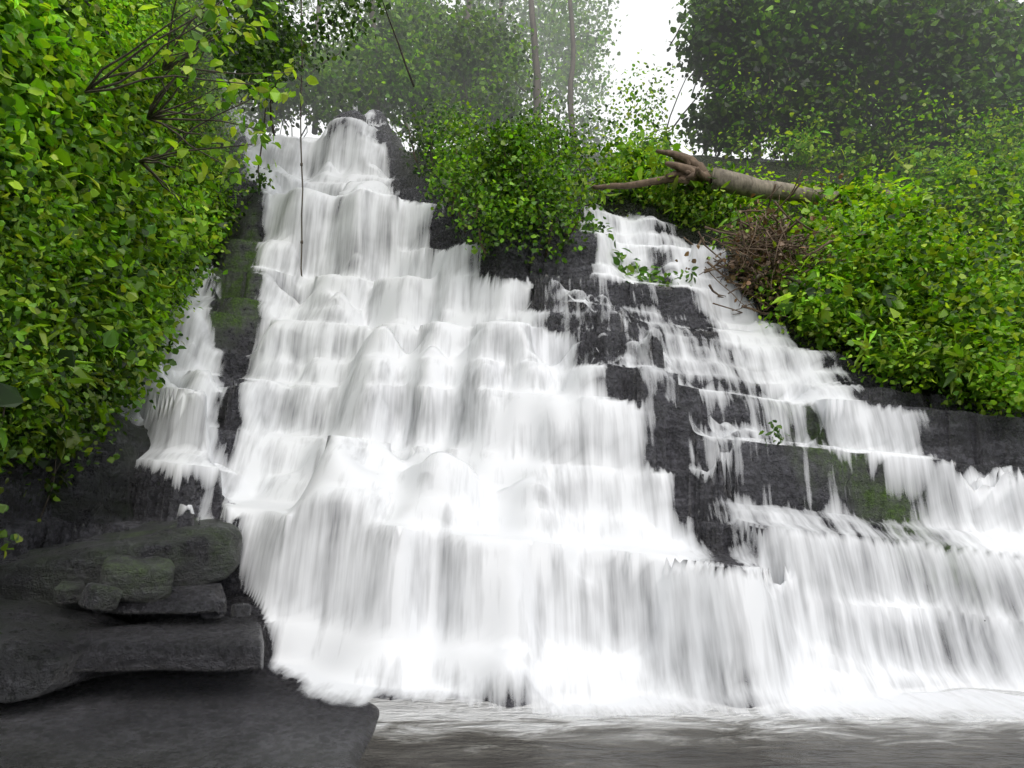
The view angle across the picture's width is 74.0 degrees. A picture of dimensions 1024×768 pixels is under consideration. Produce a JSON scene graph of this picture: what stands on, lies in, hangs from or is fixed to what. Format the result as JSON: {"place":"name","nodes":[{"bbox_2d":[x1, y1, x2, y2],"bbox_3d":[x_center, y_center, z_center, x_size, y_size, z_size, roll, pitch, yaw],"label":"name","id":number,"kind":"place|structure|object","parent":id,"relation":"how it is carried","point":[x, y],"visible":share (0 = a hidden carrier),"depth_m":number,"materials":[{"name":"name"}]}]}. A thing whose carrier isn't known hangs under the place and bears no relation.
{"place":"outdoors","nodes":[
{"label":"outdoors","id":0,"kind":"place"},
{"bbox_2d":[0,0,1023,767],"bbox_3d":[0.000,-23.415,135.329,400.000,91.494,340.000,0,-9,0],"label":"terrain","id":1,"kind":"structure","parent":0,"point":[268,716],"depth_m":6.02,"materials":[{"name":"grey stone"}]},
{"bbox_2d":[0,398,263,702],"bbox_3d":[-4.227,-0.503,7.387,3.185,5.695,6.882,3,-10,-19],"label":"boulders","id":2,"kind":"object","parent":1,"relation":"on","point":[60,628],"visible":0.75,"depth_m":4.70,"materials":[{"name":"grey stone"}]},
{"bbox_2d":[0,0,318,632],"bbox_3d":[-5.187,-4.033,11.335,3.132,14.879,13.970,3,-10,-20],"label":"bank foliage","id":3,"kind":"object","parent":1,"relation":"on","point":[76,349],"visible":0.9,"depth_m":5.82,"materials":[{"name":"green plant"}]},
{"bbox_2d":[1,0,303,518],"bbox_3d":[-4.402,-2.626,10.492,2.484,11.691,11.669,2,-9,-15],"label":"branches","id":4,"kind":"object","parent":3,"relation":"attached to","point":[151,115],"visible":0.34,"depth_m":6.22,"materials":[{"name":"brown plant"}]},
{"bbox_2d":[226,0,636,153],"bbox_3d":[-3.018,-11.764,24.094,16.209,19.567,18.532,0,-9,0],"label":"canopy foliage","id":5,"kind":"object","parent":1,"relation":"on","point":[445,39],"visible":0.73,"depth_m":16.05,"materials":[{"name":"green plant"}]},
{"bbox_2d":[111,107,1023,718],"bbox_3d":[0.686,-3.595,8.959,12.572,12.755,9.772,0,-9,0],"label":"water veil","id":6,"kind":"object","parent":1,"relation":"on","point":[527,513],"visible":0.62,"depth_m":5.61,"materials":[{"name":"white liquid"}]},
{"bbox_2d":[201,0,1023,198],"bbox_3d":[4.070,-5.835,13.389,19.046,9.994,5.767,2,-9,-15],"label":"canopy foliage","id":7,"kind":"object","parent":1,"relation":"on","point":[978,48],"visible":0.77,"depth_m":12.57,"materials":[{"name":"green plant"}]},
{"bbox_2d":[257,0,1012,188],"bbox_3d":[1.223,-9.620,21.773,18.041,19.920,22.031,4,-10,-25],"label":"background trees","id":8,"kind":"object","parent":1,"relation":"on","point":[536,67],"visible":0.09,"depth_m":17.38,"materials":[{"name":"grey plant"}]},
{"bbox_2d":[406,115,866,330],"bbox_3d":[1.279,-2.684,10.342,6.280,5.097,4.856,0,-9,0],"label":"bare branches","id":9,"kind":"object","parent":1,"relation":"on","point":[687,168],"depth_m":8.42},
{"bbox_2d":[359,688,1023,767],"bbox_3d":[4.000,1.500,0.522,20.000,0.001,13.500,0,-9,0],"label":"pool","id":10,"kind":"structure","parent":1,"relation":"on","point":[427,732],"depth_m":3.88,"materials":[{"name":"liquid"}]},
{"bbox_2d":[392,37,1023,444],"bbox_3d":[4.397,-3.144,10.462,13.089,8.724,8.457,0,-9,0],"label":"slope foliage","id":11,"kind":"object","parent":1,"relation":"on","point":[908,293],"visible":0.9,"depth_m":8.61,"materials":[{"name":"green plant"}]},
{"bbox_2d":[710,167,968,299],"bbox_3d":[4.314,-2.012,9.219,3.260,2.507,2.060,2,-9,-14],"label":"fallen trunks","id":12,"kind":"object","parent":11,"relation":"on","point":[745,185],"visible":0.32,"depth_m":9.77,"materials":[{"name":"wood"}]},
{"bbox_2d":[242,0,1023,159],"label":"sky","id":13,"kind":"structure","parent":0,"point":[646,27],"materials":[{"name":"white"}]}
]}

